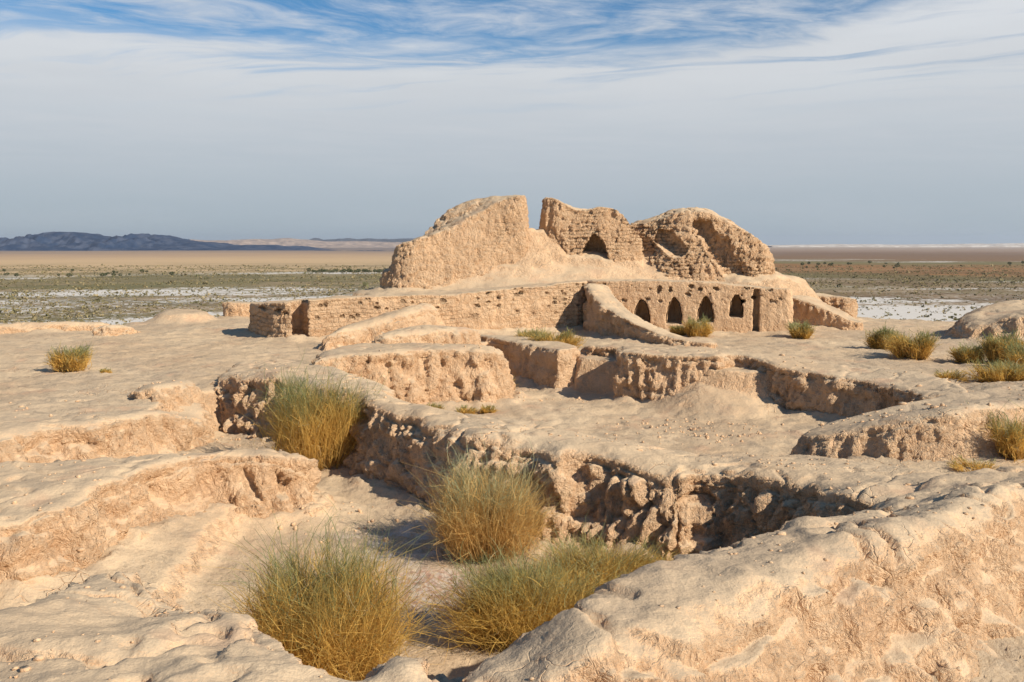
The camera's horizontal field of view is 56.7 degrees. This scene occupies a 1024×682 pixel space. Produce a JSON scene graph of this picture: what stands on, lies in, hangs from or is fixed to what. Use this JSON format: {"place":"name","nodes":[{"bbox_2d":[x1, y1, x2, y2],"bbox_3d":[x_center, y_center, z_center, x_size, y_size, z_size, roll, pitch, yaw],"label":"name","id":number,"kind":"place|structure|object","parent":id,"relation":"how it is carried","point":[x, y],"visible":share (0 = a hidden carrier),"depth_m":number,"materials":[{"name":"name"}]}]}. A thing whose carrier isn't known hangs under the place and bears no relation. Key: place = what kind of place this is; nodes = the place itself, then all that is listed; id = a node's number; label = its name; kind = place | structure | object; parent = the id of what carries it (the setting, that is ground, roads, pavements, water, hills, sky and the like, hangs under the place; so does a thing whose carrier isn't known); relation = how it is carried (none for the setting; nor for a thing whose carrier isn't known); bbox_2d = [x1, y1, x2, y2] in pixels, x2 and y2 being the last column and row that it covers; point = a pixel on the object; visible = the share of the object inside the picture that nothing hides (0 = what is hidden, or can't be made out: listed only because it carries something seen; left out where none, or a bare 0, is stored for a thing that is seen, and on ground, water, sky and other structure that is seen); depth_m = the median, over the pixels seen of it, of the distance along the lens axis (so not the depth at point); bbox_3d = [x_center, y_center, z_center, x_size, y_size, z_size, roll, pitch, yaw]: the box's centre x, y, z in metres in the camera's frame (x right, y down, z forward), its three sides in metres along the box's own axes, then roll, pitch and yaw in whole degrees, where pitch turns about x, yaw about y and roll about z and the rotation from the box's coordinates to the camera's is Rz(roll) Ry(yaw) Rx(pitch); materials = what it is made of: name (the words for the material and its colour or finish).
{"place":"outdoors","nodes":[
{"label":"outdoors","id":0,"kind":"place"},
{"bbox_2d":[0,232,383,250],"bbox_3d":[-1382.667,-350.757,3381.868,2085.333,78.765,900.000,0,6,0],"label":"mountains","id":1,"kind":"structure","parent":0,"point":[64,241],"depth_m":3110.12,"materials":[{"name":"blue stone"}]},
{"bbox_2d":[190,238,401,247],"bbox_3d":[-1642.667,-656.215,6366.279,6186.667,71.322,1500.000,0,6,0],"label":"hills","id":2,"kind":"structure","parent":0,"point":[322,244],"depth_m":5917.04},
{"bbox_2d":[309,238,414,241],"bbox_3d":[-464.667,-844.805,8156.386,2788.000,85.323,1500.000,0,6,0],"label":"hills","id":3,"kind":"structure","parent":0,"point":[377,240],"depth_m":7897.32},
{"bbox_2d":[0,228,1023,681],"bbox_3d":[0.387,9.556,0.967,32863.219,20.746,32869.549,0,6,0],"label":"ground","id":4,"kind":"structure","parent":0,"point":[202,352],"depth_m":25.10,"materials":[{"name":"beige soil"}]},
{"bbox_2d":[0,321,109,333],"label":"mud bank","id":5,"kind":"structure","parent":4,"relation":"on","point":[16,327],"depth_m":35.20,"materials":[{"name":"beige soil"}]},
{"bbox_2d":[42,341,95,373],"bbox_3d":[-11.188,0.389,24.153,1.420,0.883,1.391,0,6,0],"label":"shrub","id":6,"kind":"object","parent":4,"relation":"on","point":[73,359],"visible":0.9,"depth_m":23.88,"materials":[{"name":"yellow plant"}]},
{"bbox_2d":[98,367,113,372],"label":"shrub","id":7,"kind":"object","parent":4,"relation":"on","point":[105,370],"visible":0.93,"depth_m":23.63,"materials":[{"name":"yellow plant"}]},
{"bbox_2d":[0,397,218,462],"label":"mudbrick wall","id":8,"kind":"structure","parent":4,"relation":"on","point":[25,436],"depth_m":17.32,"materials":[{"name":"beige brick"}]},
{"bbox_2d":[92,324,140,335],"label":"mud bank","id":9,"kind":"structure","parent":4,"relation":"on","point":[112,330],"depth_m":33.58,"materials":[{"name":"beige soil"}]},
{"bbox_2d":[0,448,336,583],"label":"mudbrick wall","id":10,"kind":"structure","parent":4,"relation":"on","point":[109,509],"depth_m":12.85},
{"bbox_2d":[128,379,221,427],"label":"mudbrick wall","id":11,"kind":"structure","parent":4,"relation":"on","point":[175,395],"depth_m":19.79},
{"bbox_2d":[0,571,438,681],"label":"mudbrick wall","id":12,"kind":"structure","parent":4,"relation":"on","point":[185,645],"depth_m":5.89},
{"bbox_2d":[222,301,254,316],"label":"rubble wall","id":13,"kind":"structure","parent":4,"relation":"on","point":[234,308],"depth_m":40.47,"materials":[{"name":"beige stone"}]},
{"bbox_2d":[214,347,402,470],"bbox_3d":[-3.533,1.149,17.326,3.355,2.365,3.096,6,8,44],"label":"broom shrub","id":14,"kind":"object","parent":4,"relation":"on","point":[310,427],"visible":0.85,"depth_m":16.95,"materials":[{"name":"plant"}]},
{"bbox_2d":[191,492,485,680],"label":"broom shrub","id":15,"kind":"object","parent":4,"relation":"on","point":[339,623],"visible":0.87,"depth_m":8.93,"materials":[{"name":"green plant"}]},
{"bbox_2d":[317,303,445,350],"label":"mud bank","id":16,"kind":"structure","parent":4,"relation":"on","point":[369,330],"depth_m":30.62,"materials":[{"name":"beige soil"}]},
{"bbox_2d":[311,343,515,403],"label":"mudbrick wall","id":17,"kind":"structure","parent":4,"relation":"on","point":[418,373],"depth_m":24.40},
{"bbox_2d":[248,280,587,337],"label":"brick wall","id":18,"kind":"structure","parent":4,"relation":"on","point":[554,304],"depth_m":33.57,"materials":[{"name":"beige brick"}]},
{"bbox_2d":[372,325,485,345],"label":"mud bank","id":19,"kind":"structure","parent":4,"relation":"on","point":[439,334],"depth_m":29.05,"materials":[{"name":"beige soil"}]},
{"bbox_2d":[423,401,446,408],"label":"shrub","id":20,"kind":"object","parent":4,"relation":"on","point":[436,406],"visible":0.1,"depth_m":22.99,"materials":[{"name":"plant"}]},
{"bbox_2d":[379,195,528,289],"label":"ruined tower","id":21,"kind":"structure","parent":4,"relation":"on","point":[474,237],"depth_m":38.11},
{"bbox_2d":[456,404,479,413],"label":"shrub","id":22,"kind":"object","parent":4,"relation":"on","point":[463,409],"visible":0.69,"depth_m":23.50,"materials":[{"name":"yellow plant"}]},
{"bbox_2d":[390,424,584,566],"bbox_3d":[-0.296,2.068,12.875,2.776,1.775,2.648,0,6,0],"label":"broom shrub","id":23,"kind":"object","parent":4,"relation":"on","point":[495,512],"visible":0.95,"depth_m":12.50,"materials":[{"name":"plant"}]},
{"bbox_2d":[476,403,499,413],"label":"shrub","id":24,"kind":"object","parent":4,"relation":"on","point":[485,410],"visible":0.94,"depth_m":23.62,"materials":[{"name":"yellow plant"}]},
{"bbox_2d":[0,264,1023,324],"bbox_3d":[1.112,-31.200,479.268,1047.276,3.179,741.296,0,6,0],"label":"scrub","id":25,"kind":"object","parent":4,"relation":"on","point":[87,315],"visible":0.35,"depth_m":415.02,"materials":[{"name":"green plant"}]},
{"bbox_2d":[2,343,1023,681],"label":"pebbles","id":26,"kind":"object","parent":4,"relation":"on","point":[38,657],"visible":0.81,"depth_m":11.10,"materials":[{"name":"beige stone"}]},
{"bbox_2d":[394,529,633,658],"bbox_3d":[0.247,2.609,10.044,3.039,1.292,2.436,0,6,0],"label":"broom shrub","id":27,"kind":"object","parent":4,"relation":"on","point":[511,609],"visible":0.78,"depth_m":9.80,"materials":[{"name":"plant"}]},
{"bbox_2d":[215,391,823,549],"bbox_3d":[0.743,1.775,19.331,13.298,1.098,11.030,-4,7,-36],"label":"rubble","id":28,"kind":"object","parent":4,"relation":"on","point":[396,519],"visible":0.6,"depth_m":20.69,"materials":[{"name":"beige stone"}]},
{"bbox_2d":[480,334,580,388],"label":"mudbrick wall","id":29,"kind":"structure","parent":4,"relation":"on","point":[551,364],"depth_m":28.13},
{"bbox_2d":[513,326,555,337],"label":"shrub","id":30,"kind":"object","parent":4,"relation":"on","point":[524,332],"visible":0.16,"depth_m":31.57,"materials":[{"name":"plant"}]},
{"bbox_2d":[521,327,586,348],"bbox_3d":[1.312,-0.065,29.796,2.235,0.791,2.103,0,6,0],"label":"shrub","id":31,"kind":"object","parent":4,"relation":"on","point":[565,337],"visible":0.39,"depth_m":29.63,"materials":[{"name":"plant"}]},
{"bbox_2d":[210,358,944,560],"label":"mudbrick wall","id":32,"kind":"structure","parent":4,"relation":"on","point":[629,489],"depth_m":13.12,"materials":[{"name":"beige brick"}]},
{"bbox_2d":[539,197,643,261],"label":"ruined tower","id":33,"kind":"structure","parent":4,"relation":"on","point":[610,232],"depth_m":39.22,"materials":[{"name":"beige brick"}]},
{"bbox_2d":[494,504,701,595],"bbox_3d":[1.091,2.619,11.496,2.350,0.986,1.676,-3,7,-30],"label":"broom shrub","id":34,"kind":"object","parent":4,"relation":"on","point":[638,560],"visible":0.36,"depth_m":11.45,"materials":[{"name":"green plant"}]},
{"bbox_2d":[582,283,717,347],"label":"buttress wall","id":35,"kind":"structure","parent":4,"relation":"on","point":[606,312],"depth_m":32.80,"materials":[{"name":"beige soil"}]},
{"bbox_2d":[669,324,686,334],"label":"shrub","id":36,"kind":"object","parent":4,"relation":"on","point":[678,330],"visible":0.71,"depth_m":33.52,"materials":[{"name":"plant"}]},
{"bbox_2d":[587,279,793,332],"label":"niche wall","id":37,"kind":"structure","parent":4,"relation":"on","point":[725,307],"depth_m":34.47,"materials":[{"name":"beige brick"}]},
{"bbox_2d":[681,314,717,336],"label":"shrub","id":38,"kind":"object","parent":4,"relation":"on","point":[693,328],"visible":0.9,"depth_m":32.95,"materials":[{"name":"plant"}]},
{"bbox_2d":[631,207,774,281],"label":"ruined tower","id":39,"kind":"structure","parent":4,"relation":"on","point":[698,244],"depth_m":38.74,"materials":[{"name":"beige brick"}]},
{"bbox_2d":[461,466,1023,681],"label":"mudbrick wall","id":40,"kind":"structure","parent":4,"relation":"on","point":[904,607],"depth_m":6.90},
{"bbox_2d":[580,345,967,416],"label":"mudbrick wall","id":41,"kind":"structure","parent":4,"relation":"on","point":[819,385],"depth_m":23.48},
{"bbox_2d":[785,318,815,338],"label":"shrub","id":42,"kind":"object","parent":4,"relation":"on","point":[796,330],"visible":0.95,"depth_m":32.30,"materials":[{"name":"green plant"}]},
{"bbox_2d":[792,295,863,329],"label":"rubble wall","id":43,"kind":"structure","parent":4,"relation":"on","point":[813,310],"depth_m":36.42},
{"bbox_2d":[816,293,857,318],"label":"rubble wall","id":44,"kind":"structure","parent":4,"relation":"on","point":[848,305],"depth_m":39.02,"materials":[{"name":"beige stone"}]},
{"bbox_2d":[856,321,896,349],"bbox_3d":[11.407,-0.224,29.428,1.428,1.027,1.479,2,6,21],"label":"shrub","id":45,"kind":"object","parent":4,"relation":"on","point":[876,340],"visible":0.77,"depth_m":29.16,"materials":[{"name":"plant"}]},
{"bbox_2d":[789,383,1023,462],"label":"mudbrick wall","id":46,"kind":"structure","parent":4,"relation":"on","point":[936,434],"depth_m":14.25,"materials":[{"name":"beige brick"}]},
{"bbox_2d":[967,398,1023,462],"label":"shrub","id":47,"kind":"object","parent":46,"relation":"on","point":[1010,440],"visible":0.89,"depth_m":13.65,"materials":[{"name":"plant"}]},
{"bbox_2d":[873,325,941,359],"bbox_3d":[11.320,-0.023,27.083,1.773,1.102,1.975,-6,8,-44],"label":"shrub","id":48,"kind":"object","parent":4,"relation":"on","point":[921,348],"visible":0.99,"depth_m":26.74,"materials":[{"name":"yellow plant"}]},
{"bbox_2d":[933,368,974,382],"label":"shrub","id":49,"kind":"object","parent":4,"relation":"on","point":[956,375],"visible":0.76,"depth_m":22.36,"materials":[{"name":"plant"}]},
{"bbox_2d":[946,339,986,362],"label":"shrub","id":50,"kind":"object","parent":4,"relation":"on","point":[960,354],"visible":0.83,"depth_m":25.98,"materials":[{"name":"plant"}]},
{"bbox_2d":[946,453,999,471],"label":"shrub","id":51,"kind":"object","parent":4,"relation":"on","point":[959,467],"visible":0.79,"depth_m":13.33,"materials":[{"name":"yellow plant"}]},
{"bbox_2d":[944,299,1023,341],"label":"mound","id":52,"kind":"object","parent":4,"relation":"on","point":[1006,316],"visible":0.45,"depth_m":31.58,"materials":[{"name":"beige soil"}]},
{"bbox_2d":[958,352,1023,382],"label":"shrub","id":53,"kind":"object","parent":4,"relation":"on","point":[1001,371],"visible":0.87,"depth_m":21.96,"materials":[{"name":"yellow plant"}]},
{"bbox_2d":[975,327,1023,364],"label":"shrub","id":54,"kind":"object","parent":4,"relation":"on","point":[992,349],"visible":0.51,"depth_m":25.71,"materials":[{"name":"plant"}]},
{"bbox_2d":[993,339,1023,367],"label":"shrub","id":55,"kind":"object","parent":4,"relation":"on","point":[1015,353],"visible":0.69,"depth_m":24.57,"materials":[{"name":"plant"}]},
{"bbox_2d":[0,0,1023,244],"label":"sky","id":56,"kind":"structure","parent":0,"point":[793,122],"materials":[{"name":"blue"}]},
{"bbox_2d":[767,243,1023,246],"bbox_3d":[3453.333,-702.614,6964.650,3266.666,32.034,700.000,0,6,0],"label":"cliffs","id":57,"kind":"structure","parent":0,"point":[932,245],"depth_m":6720.40,"materials":[{"name":"beige stone"}]}
]}

